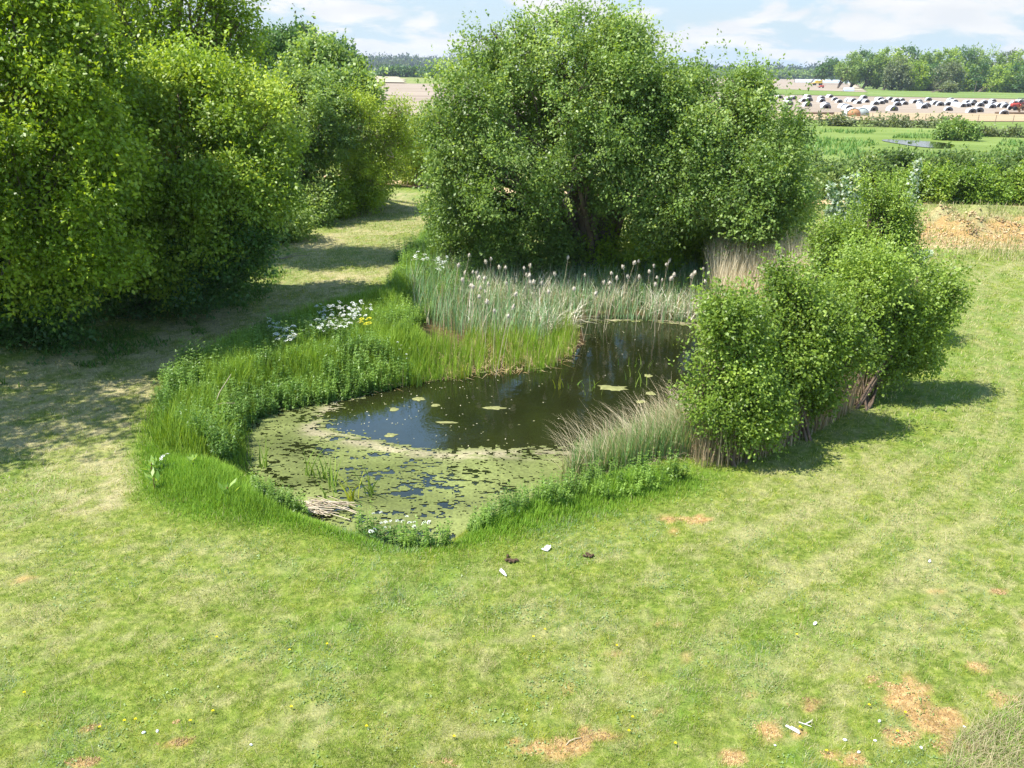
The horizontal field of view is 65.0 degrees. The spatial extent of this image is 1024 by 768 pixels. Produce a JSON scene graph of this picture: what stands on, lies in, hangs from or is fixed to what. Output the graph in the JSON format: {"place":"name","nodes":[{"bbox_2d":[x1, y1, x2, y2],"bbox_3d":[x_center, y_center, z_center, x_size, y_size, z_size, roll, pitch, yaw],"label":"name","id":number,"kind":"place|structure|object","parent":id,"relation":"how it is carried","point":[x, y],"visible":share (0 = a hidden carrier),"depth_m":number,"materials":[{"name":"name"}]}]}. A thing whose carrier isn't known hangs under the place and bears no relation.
{"place":"outdoors","nodes":[
{"label":"outdoors","id":0,"kind":"place"},
{"bbox_2d":[375,76,403,81],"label":"stubble field","id":1,"kind":"structure","parent":0,"point":[393,79],"depth_m":457.41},
{"bbox_2d":[374,62,482,77],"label":"hedgerow","id":2,"kind":"object","parent":1,"relation":"on","point":[402,71],"visible":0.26,"depth_m":594.48,"materials":[{"name":"green plant"}]},
{"bbox_2d":[242,315,715,546],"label":"water","id":3,"kind":"structure","parent":0,"point":[525,417],"depth_m":19.19,"materials":[{"name":"green liquid"}]},
{"bbox_2d":[293,496,358,519],"bbox_3d":[-3.647,2.175,14.451,1.938,0.187,0.735,1,21,0],"label":"reed raft","id":4,"kind":"object","parent":3,"relation":"on","point":[316,504],"visible":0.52,"depth_m":14.43,"materials":[{"name":"beige plant"}]},
{"bbox_2d":[320,455,342,488],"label":"iris clump","id":5,"kind":"object","parent":3,"relation":"on","point":[330,478],"visible":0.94,"depth_m":15.33,"materials":[{"name":"green plant"}]},
{"bbox_2d":[360,312,579,391],"bbox_3d":[-0.792,-1.211,22.080,7.602,1.350,3.346,-10,24,-25],"label":"green sedge","id":6,"kind":"object","parent":3,"relation":"on","point":[525,345],"visible":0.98,"depth_m":21.89,"materials":[{"name":"green plant"}]},
{"bbox_2d":[241,319,726,545],"bbox_3d":[1.071,0.238,19.970,15.626,0.010,7.992,-17,28,-38],"label":"algae mat","id":7,"kind":"object","parent":3,"relation":"on","point":[457,519],"visible":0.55,"depth_m":16.11,"materials":[{"name":"green plant"}]},
{"bbox_2d":[0,69,1023,767],"bbox_3d":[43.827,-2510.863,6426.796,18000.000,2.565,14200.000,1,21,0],"label":"ground","id":8,"kind":"structure","parent":0,"point":[122,621],"depth_m":11.49,"materials":[{"name":"green plant"}]},
{"bbox_2d":[0,229,118,365],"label":"bramble thicket","id":9,"kind":"object","parent":8,"relation":"on","point":[13,334],"visible":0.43,"depth_m":19.88,"materials":[{"name":"green plant"}]},
{"bbox_2d":[0,0,170,331],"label":"leaning tree","id":10,"kind":"object","parent":8,"relation":"on","point":[51,69],"visible":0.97,"depth_m":18.25,"materials":[{"name":"green plant"}]},
{"bbox_2d":[0,260,290,389],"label":"shade herbs","id":11,"kind":"object","parent":8,"relation":"on","point":[118,343],"visible":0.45,"depth_m":21.43,"materials":[{"name":"green plant"}]},
{"bbox_2d":[9,0,285,175],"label":"open tree","id":12,"kind":"object","parent":8,"relation":"on","point":[219,12],"visible":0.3,"depth_m":26.90,"materials":[{"name":"green plant"}]},
{"bbox_2d":[21,12,317,312],"bbox_3d":[-9.658,-6.113,23.091,8.212,8.266,7.235,1,21,0],"label":"drooping tree","id":13,"kind":"object","parent":8,"relation":"on","point":[239,152],"visible":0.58,"depth_m":22.17,"materials":[{"name":"green plant"}]},
{"bbox_2d":[63,186,291,323],"bbox_3d":[-10.138,-3.597,23.028,7.750,4.391,3.958,1,21,0],"label":"bramble thicket","id":14,"kind":"object","parent":8,"relation":"on","point":[231,278],"visible":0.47,"depth_m":22.73,"materials":[{"name":"green plant"}]},
{"bbox_2d":[0,201,426,529],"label":"mown litter","id":15,"kind":"object","parent":8,"relation":"on","point":[161,364],"visible":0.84,"depth_m":18.99,"materials":[{"name":"beige plant"}]},
{"bbox_2d":[149,307,407,462],"bbox_3d":[-6.123,-0.205,19.135,5.064,1.671,6.810,12,24,27],"label":"nettle bed","id":16,"kind":"object","parent":8,"relation":"on","point":[174,374],"visible":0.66,"depth_m":19.21,"materials":[{"name":"green plant"}]},
{"bbox_2d":[231,8,326,83],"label":"broad tree","id":17,"kind":"object","parent":8,"relation":"on","point":[277,38],"visible":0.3,"depth_m":70.68,"materials":[{"name":"green plant"}]},
{"bbox_2d":[249,468,311,516],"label":"bank herbs","id":18,"kind":"object","parent":8,"relation":"on","point":[281,496],"visible":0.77,"depth_m":14.01,"materials":[{"name":"green plant"}]},
{"bbox_2d":[131,230,455,471],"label":"long grass","id":19,"kind":"structure","parent":8,"relation":"on","point":[412,337],"depth_m":19.94,"materials":[{"name":"green plant"}]},
{"bbox_2d":[270,191,322,243],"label":"bush","id":20,"kind":"object","parent":8,"relation":"on","point":[297,225],"visible":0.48,"depth_m":33.90,"materials":[{"name":"green plant"}]},
{"bbox_2d":[232,52,368,202],"bbox_3d":[-10.353,-11.634,38.330,6.856,8.132,5.557,1,21,0],"label":"field maple","id":21,"kind":"object","parent":8,"relation":"on","point":[319,120],"visible":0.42,"depth_m":38.01,"materials":[{"name":"green plant"}]},
{"bbox_2d":[281,170,348,228],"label":"bush","id":22,"kind":"object","parent":8,"relation":"on","point":[322,197],"visible":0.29,"depth_m":37.40,"materials":[{"name":"green plant"}]},
{"bbox_2d":[265,11,378,88],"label":"broad tree","id":23,"kind":"object","parent":8,"relation":"on","point":[307,47],"visible":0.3,"depth_m":56.58,"materials":[{"name":"green plant"}]},
{"bbox_2d":[321,28,371,66],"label":"broad tree","id":24,"kind":"object","parent":8,"relation":"on","point":[347,47],"visible":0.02,"depth_m":78.19,"materials":[{"name":"green plant"}]},
{"bbox_2d":[310,158,392,219],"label":"bush","id":25,"kind":"object","parent":8,"relation":"on","point":[369,197],"visible":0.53,"depth_m":39.72,"materials":[{"name":"green plant"}]},
{"bbox_2d":[314,43,395,135],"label":"broad tree","id":26,"kind":"object","parent":8,"relation":"on","point":[345,75],"visible":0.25,"depth_m":53.45,"materials":[{"name":"green plant"}]},
{"bbox_2d":[327,166,398,210],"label":"bush","id":27,"kind":"object","parent":8,"relation":"on","point":[385,199],"visible":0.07,"depth_m":42.35,"materials":[{"name":"green plant"}]},
{"bbox_2d":[353,499,373,537],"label":"bank herbs","id":28,"kind":"object","parent":8,"relation":"on","point":[361,524],"visible":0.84,"depth_m":13.23,"materials":[{"name":"green plant"}]},
{"bbox_2d":[319,60,424,206],"bbox_3d":[-7.112,-12.832,41.790,5.792,7.472,7.397,1,21,0],"label":"young willow","id":29,"kind":"object","parent":8,"relation":"on","point":[366,160],"visible":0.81,"depth_m":39.95,"materials":[{"name":"green plant"}]},
{"bbox_2d":[388,515,420,549],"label":"bank herbs","id":30,"kind":"object","parent":8,"relation":"on","point":[405,541],"visible":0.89,"depth_m":12.89,"materials":[{"name":"green plant"}]},
{"bbox_2d":[372,229,450,334],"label":"green herbs","id":31,"kind":"object","parent":8,"relation":"on","point":[413,311],"visible":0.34,"depth_m":25.35,"materials":[{"name":"green plant"}]},
{"bbox_2d":[380,99,456,187],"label":"young willow","id":32,"kind":"object","parent":8,"relation":"on","point":[415,171],"visible":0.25,"depth_m":49.56,"materials":[{"name":"green plant"}]},
{"bbox_2d":[121,436,718,561],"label":"long grass","id":33,"kind":"structure","parent":8,"relation":"on","point":[202,478],"depth_m":13.75,"materials":[{"name":"green plant"}]},
{"bbox_2d":[421,518,452,548],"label":"bank herbs","id":34,"kind":"object","parent":8,"relation":"on","point":[444,541],"visible":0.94,"depth_m":12.69,"materials":[{"name":"green plant"}]},
{"bbox_2d":[404,181,514,266],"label":"bush","id":35,"kind":"object","parent":8,"relation":"on","point":[450,246],"visible":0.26,"depth_m":30.83,"materials":[{"name":"green plant"}]},
{"bbox_2d":[351,330,587,394],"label":"sedge litter","id":36,"kind":"object","parent":8,"relation":"on","point":[509,353],"visible":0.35,"depth_m":21.88,"materials":[{"name":"plant"}]},
{"bbox_2d":[0,342,1022,767],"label":"lawn weeds","id":37,"kind":"object","parent":8,"relation":"on","point":[520,620],"visible":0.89,"depth_m":10.46,"materials":[{"name":"green plant"}]},
{"bbox_2d":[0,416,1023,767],"bbox_3d":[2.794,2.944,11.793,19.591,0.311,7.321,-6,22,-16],"label":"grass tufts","id":38,"kind":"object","parent":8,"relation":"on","point":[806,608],"visible":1,"depth_m":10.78,"materials":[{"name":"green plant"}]},
{"bbox_2d":[466,467,581,534],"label":"bank herbs","id":39,"kind":"object","parent":8,"relation":"on","point":[517,498],"visible":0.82,"depth_m":13.63,"materials":[{"name":"green plant"}]},
{"bbox_2d":[459,182,592,287],"bbox_3d":[0.486,-5.347,29.038,4.872,4.302,4.645,1,21,0],"label":"bush","id":40,"kind":"object","parent":8,"relation":"on","point":[558,250],"visible":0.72,"depth_m":28.64,"materials":[{"name":"green plant"}]},
{"bbox_2d":[64,516,1021,766],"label":"soil crumbs","id":41,"kind":"object","parent":8,"relation":"on","point":[535,743],"visible":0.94,"depth_m":9.15,"materials":[{"name":"brown soil"}]},
{"bbox_2d":[401,243,719,342],"bbox_3d":[2.809,-3.651,27.661,13.460,1.846,10.513,1,21,0],"label":"cattail","id":42,"kind":"object","parent":8,"relation":"on","point":[498,303],"depth_m":26.35},
{"bbox_2d":[393,0,730,270],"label":"willow tree","id":43,"kind":"object","parent":8,"relation":"on","point":[620,69],"visible":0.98,"depth_m":26.56,"materials":[{"name":"green plant"}]},
{"bbox_2d":[390,226,757,308],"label":"green herbs","id":44,"kind":"object","parent":8,"relation":"on","point":[404,245],"visible":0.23,"depth_m":28.83,"materials":[{"name":"green plant"}]},
{"bbox_2d":[451,257,711,334],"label":"dead cattail leaves","id":45,"kind":"object","parent":8,"relation":"on","point":[619,288],"visible":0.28,"depth_m":27.20,"materials":[{"name":"beige plant"}]},
{"bbox_2d":[530,447,688,505],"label":"bank herbs","id":46,"kind":"object","parent":8,"relation":"on","point":[643,467],"visible":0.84,"depth_m":14.39,"materials":[{"name":"green plant"}]},
{"bbox_2d":[541,372,715,482],"bbox_3d":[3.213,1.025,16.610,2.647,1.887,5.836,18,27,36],"label":"green reeds","id":47,"kind":"object","parent":8,"relation":"on","point":[631,450],"visible":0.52,"depth_m":15.58,"materials":[{"name":"green plant"}]},
{"bbox_2d":[570,184,713,285],"bbox_3d":[4.906,-5.542,30.075,5.536,4.739,3.963,1,21,0],"label":"bush","id":48,"kind":"object","parent":8,"relation":"on","point":[626,253],"visible":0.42,"depth_m":29.51,"materials":[{"name":"green plant"}]},
{"bbox_2d":[640,208,741,273],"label":"bush","id":49,"kind":"object","parent":8,"relation":"on","point":[697,247],"visible":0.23,"depth_m":30.29,"materials":[{"name":"green plant"}]},
{"bbox_2d":[619,39,830,259],"bbox_3d":[7.873,-7.292,27.832,8.612,8.654,6.458,-18,28,-39],"label":"willow tree","id":50,"kind":"object","parent":8,"relation":"on","point":[726,177],"visible":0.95,"depth_m":26.30,"materials":[{"name":"green plant"}]},
{"bbox_2d":[664,262,811,466],"bbox_3d":[4.376,-0.311,15.160,2.916,3.959,2.270,-6,23,-18],"label":"sallow shrub","id":51,"kind":"object","parent":8,"relation":"on","point":[746,391],"visible":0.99,"depth_m":14.87,"materials":[{"name":"green plant"}]},
{"bbox_2d":[703,222,826,317],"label":"dry reeds","id":52,"kind":"object","parent":8,"relation":"on","point":[732,266],"visible":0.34,"depth_m":26.58,"materials":[{"name":"beige plant"}]},
{"bbox_2d":[708,197,823,249],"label":"bush","id":53,"kind":"object","parent":8,"relation":"on","point":[806,228],"visible":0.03,"depth_m":31.46,"materials":[{"name":"green plant"}]},
{"bbox_2d":[681,363,892,467],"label":"dry reeds","id":54,"kind":"object","parent":8,"relation":"on","point":[857,391],"visible":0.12,"depth_m":15.91,"materials":[{"name":"beige plant"}]},
{"bbox_2d":[730,233,916,441],"bbox_3d":[5.962,-0.851,16.289,3.614,4.249,2.794,-11,24,-27],"label":"sallow shrub","id":55,"kind":"object","parent":8,"relation":"on","point":[822,341],"visible":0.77,"depth_m":15.86,"materials":[{"name":"green plant"}]},
{"bbox_2d":[785,157,956,310],"bbox_3d":[9.817,-3.486,22.302,4.898,5.439,2.943,1,21,0],"label":"sallow shrub","id":56,"kind":"object","parent":8,"relation":"on","point":[890,204],"visible":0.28,"depth_m":21.54,"materials":[{"name":"green plant"}]},
{"bbox_2d":[822,157,933,272],"bbox_3d":[11.302,-4.478,24.782,3.350,4.886,1.875,-9,23,-23],"label":"poplar sapling","id":57,"kind":"object","parent":8,"relation":"on","point":[834,199],"visible":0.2,"depth_m":24.31,"materials":[{"name":"green plant"}]},
{"bbox_2d":[749,134,1023,202],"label":"hedge","id":58,"kind":"object","parent":8,"relation":"on","point":[833,172],"visible":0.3,"depth_m":48.79,"materials":[{"name":"green plant"}]},
{"bbox_2d":[802,213,986,410],"bbox_3d":[8.393,-1.607,18.152,4.033,4.561,2.611,5,22,11],"label":"sallow shrub","id":59,"kind":"object","parent":8,"relation":"on","point":[919,338],"visible":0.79,"depth_m":17.76,"materials":[{"name":"green plant"}]},
{"bbox_2d":[815,200,1023,261],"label":"scarp grass","id":60,"kind":"structure","parent":8,"relation":"on","point":[1007,249],"depth_m":36.91,"materials":[{"name":"beige plant"}]},
{"bbox_2d":[890,155,966,203],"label":"gorse bush","id":61,"kind":"object","parent":8,"relation":"on","point":[944,185],"visible":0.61,"depth_m":46.63,"materials":[{"name":"green plant"}]},
{"bbox_2d":[877,204,1023,249],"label":"scarp rubble","id":62,"kind":"object","parent":8,"relation":"on","point":[975,228],"visible":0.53,"depth_m":37.38,"materials":[{"name":"soil"}]},
{"bbox_2d":[940,151,1005,204],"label":"gorse bush","id":63,"kind":"object","parent":8,"relation":"on","point":[978,186],"visible":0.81,"depth_m":46.52,"materials":[{"name":"green plant"}]},
{"bbox_2d":[927,680,1023,767],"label":"dry grass","id":64,"kind":"structure","parent":8,"relation":"on","point":[1002,752],"depth_m":9.01,"materials":[{"name":"beige plant"}]},
{"bbox_2d":[979,156,1023,205],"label":"gorse bush","id":65,"kind":"object","parent":8,"relation":"on","point":[1008,193],"visible":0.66,"depth_m":46.69,"materials":[{"name":"green plant"}]},
{"bbox_2d":[2,0,1023,69],"label":"sky","id":66,"kind":"structure","parent":0,"point":[811,31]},
{"bbox_2d":[377,83,1023,114],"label":"field","id":67,"kind":"structure","parent":0,"point":[418,92],"depth_m":204.00,"materials":[{"name":"soil"}]},
{"bbox_2d":[473,115,1023,170],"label":"meadow","id":68,"kind":"structure","parent":0,"point":[879,135],"depth_m":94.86,"materials":[{"name":"green plant"}]},
{"bbox_2d":[776,106,962,128],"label":"hedge","id":69,"kind":"object","parent":68,"relation":"on","point":[838,120],"visible":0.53,"depth_m":115.34,"materials":[{"name":"green plant"}]},
{"bbox_2d":[892,132,932,137],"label":"meadow tufts","id":70,"kind":"object","parent":68,"relation":"on","point":[913,135],"visible":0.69,"depth_m":96.19,"materials":[{"name":"green plant"}]},
{"bbox_2d":[930,115,987,141],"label":"bush","id":71,"kind":"object","parent":68,"relation":"on","point":[956,128],"visible":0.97,"depth_m":92.83,"materials":[{"name":"green plant"}]},
{"bbox_2d":[977,121,1023,137],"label":"hedge","id":72,"kind":"object","parent":68,"relation":"on","point":[1014,131],"visible":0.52,"depth_m":99.86,"materials":[{"name":"green plant"}]},
{"bbox_2d":[703,78,865,91],"bbox_3d":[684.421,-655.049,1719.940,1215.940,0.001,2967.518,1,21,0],"label":"field","id":73,"kind":"structure","parent":0,"point":[782,83],"depth_m":488.69,"materials":[{"name":"soil"}]},
{"bbox_2d":[684,60,847,72],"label":"wood","id":74,"kind":"object","parent":73,"relation":"on","point":[790,66],"visible":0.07,"depth_m":1343.37,"materials":[{"name":"green plant"}]},
{"bbox_2d":[700,64,843,79],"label":"hedgerow","id":75,"kind":"object","parent":73,"relation":"on","point":[799,74],"visible":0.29,"depth_m":1066.97,"materials":[{"name":"green plant"}]},
{"bbox_2d":[810,59,831,83],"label":"tree","id":76,"kind":"object","parent":73,"relation":"on","point":[819,70],"visible":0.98,"depth_m":592.21,"materials":[{"name":"green plant"}]},
{"bbox_2d":[820,56,838,80],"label":"tree","id":77,"kind":"object","parent":73,"relation":"on","point":[831,63],"visible":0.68,"depth_m":590.74,"materials":[{"name":"green plant"}]},
{"bbox_2d":[833,50,869,87],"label":"tree","id":78,"kind":"object","parent":73,"relation":"on","point":[856,74],"visible":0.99,"depth_m":419.18,"materials":[{"name":"green plant"}]},
{"bbox_2d":[845,47,876,87],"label":"tree","id":79,"kind":"object","parent":73,"relation":"on","point":[863,53],"visible":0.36,"depth_m":426.21,"materials":[{"name":"green plant"}]},
{"bbox_2d":[712,86,868,95],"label":"grass strip","id":80,"kind":"object","parent":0,"point":[810,92],"depth_m":318.04,"materials":[{"name":"green plant"}]},
{"bbox_2d":[711,112,1023,120],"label":"sandy strip","id":81,"kind":"object","parent":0,"point":[1004,117],"visible":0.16,"depth_m":147.13,"materials":[{"name":"beige sand"}]},
{"bbox_2d":[720,81,1023,98],"bbox_3d":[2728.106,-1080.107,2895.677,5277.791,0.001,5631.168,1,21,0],"label":"grass bank","id":82,"kind":"structure","parent":0,"point":[879,91],"depth_m":326.98,"materials":[{"name":"plant"}]},
{"bbox_2d":[861,51,891,88],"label":"tree","id":83,"kind":"object","parent":82,"relation":"on","point":[877,76],"visible":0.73,"depth_m":418.98,"materials":[{"name":"green plant"}]},
{"bbox_2d":[875,45,911,88],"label":"tree","id":84,"kind":"object","parent":82,"relation":"on","point":[896,54],"visible":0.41,"depth_m":417.31,"materials":[{"name":"green plant"}]},
{"bbox_2d":[881,56,917,90],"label":"tree","id":85,"kind":"object","parent":82,"relation":"on","point":[893,75],"visible":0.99,"depth_m":390.24,"materials":[{"name":"green plant"}]},
{"bbox_2d":[890,42,924,61],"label":"tree","id":86,"kind":"object","parent":82,"relation":"on","point":[910,49],"visible":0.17,"depth_m":423.50,"materials":[{"name":"green plant"}]},
{"bbox_2d":[898,59,932,90],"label":"tree","id":87,"kind":"object","parent":82,"relation":"on","point":[921,71],"visible":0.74,"depth_m":392.03,"materials":[{"name":"green plant"}]},
{"bbox_2d":[907,50,942,76],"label":"tree","id":88,"kind":"object","parent":82,"relation":"on","point":[929,58],"visible":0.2,"depth_m":414.70,"materials":[{"name":"green plant"}]},
{"bbox_2d":[916,60,949,90],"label":"tree","id":89,"kind":"object","parent":82,"relation":"on","point":[933,66],"visible":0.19,"depth_m":397.00,"materials":[{"name":"green plant"}]},
{"bbox_2d":[932,80,961,92],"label":"bush","id":90,"kind":"object","parent":82,"relation":"on","point":[949,87],"visible":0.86,"depth_m":362.96,"materials":[{"name":"green plant"}]},
{"bbox_2d":[928,58,967,91],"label":"tree","id":91,"kind":"object","parent":82,"relation":"on","point":[953,67],"visible":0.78,"depth_m":388.32,"materials":[{"name":"green plant"}]},
{"bbox_2d":[931,45,968,79],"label":"tree","id":92,"kind":"object","parent":82,"relation":"on","point":[954,53],"visible":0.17,"depth_m":415.49,"materials":[{"name":"green plant"}]},
{"bbox_2d":[946,44,978,68],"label":"tree","id":93,"kind":"object","parent":82,"relation":"on","point":[971,57],"visible":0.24,"depth_m":422.33,"materials":[{"name":"green plant"}]},
{"bbox_2d":[951,60,986,91],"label":"tree","id":94,"kind":"object","parent":82,"relation":"on","point":[965,79],"visible":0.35,"depth_m":399.62,"materials":[{"name":"green plant"}]},
{"bbox_2d":[962,42,993,77],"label":"tree","id":95,"kind":"object","parent":82,"relation":"on","point":[979,59],"visible":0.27,"depth_m":424.14,"materials":[{"name":"green plant"}]},
{"bbox_2d":[963,59,1002,91],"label":"tree","id":96,"kind":"object","parent":82,"relation":"on","point":[980,80],"visible":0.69,"depth_m":396.44,"materials":[{"name":"green plant"}]},
{"bbox_2d":[980,44,1010,75],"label":"tree","id":97,"kind":"object","parent":82,"relation":"on","point":[999,60],"visible":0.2,"depth_m":425.72,"materials":[{"name":"green plant"}]},
{"bbox_2d":[978,63,1019,92],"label":"tree","id":98,"kind":"object","parent":82,"relation":"on","point":[992,83],"visible":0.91,"depth_m":389.62,"materials":[{"name":"green plant"}]},
{"bbox_2d":[990,47,1023,87],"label":"tree","id":99,"kind":"object","parent":82,"relation":"on","point":[1007,54],"visible":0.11,"depth_m":425.18,"materials":[{"name":"green plant"}]},
{"bbox_2d":[992,61,1023,92],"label":"tree","id":100,"kind":"object","parent":82,"relation":"on","point":[1018,82],"visible":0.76,"depth_m":386.76,"materials":[{"name":"green plant"}]},
{"bbox_2d":[1004,48,1023,78],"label":"tree","id":101,"kind":"object","parent":82,"relation":"on","point":[1016,57],"visible":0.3,"depth_m":415.08,"materials":[{"name":"green plant"}]},
{"bbox_2d":[882,139,952,147],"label":"water","id":102,"kind":"structure","parent":0,"point":[930,144],"depth_m":87.70,"materials":[{"name":"grey liquid"}]},
{"label":"distant field","id":103,"kind":"structure","parent":0,"visible":0},
{"bbox_2d":[357,53,477,70],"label":"wood","id":104,"kind":"object","parent":103,"relation":"on","point":[399,62],"visible":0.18,"depth_m":1389.67,"materials":[{"name":"green plant"}]},
{"bbox_2d":[360,51,485,64],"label":"pines","id":105,"kind":"object","parent":103,"relation":"on","point":[406,57],"visible":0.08,"depth_m":1525.33,"materials":[{"name":"green plant"}]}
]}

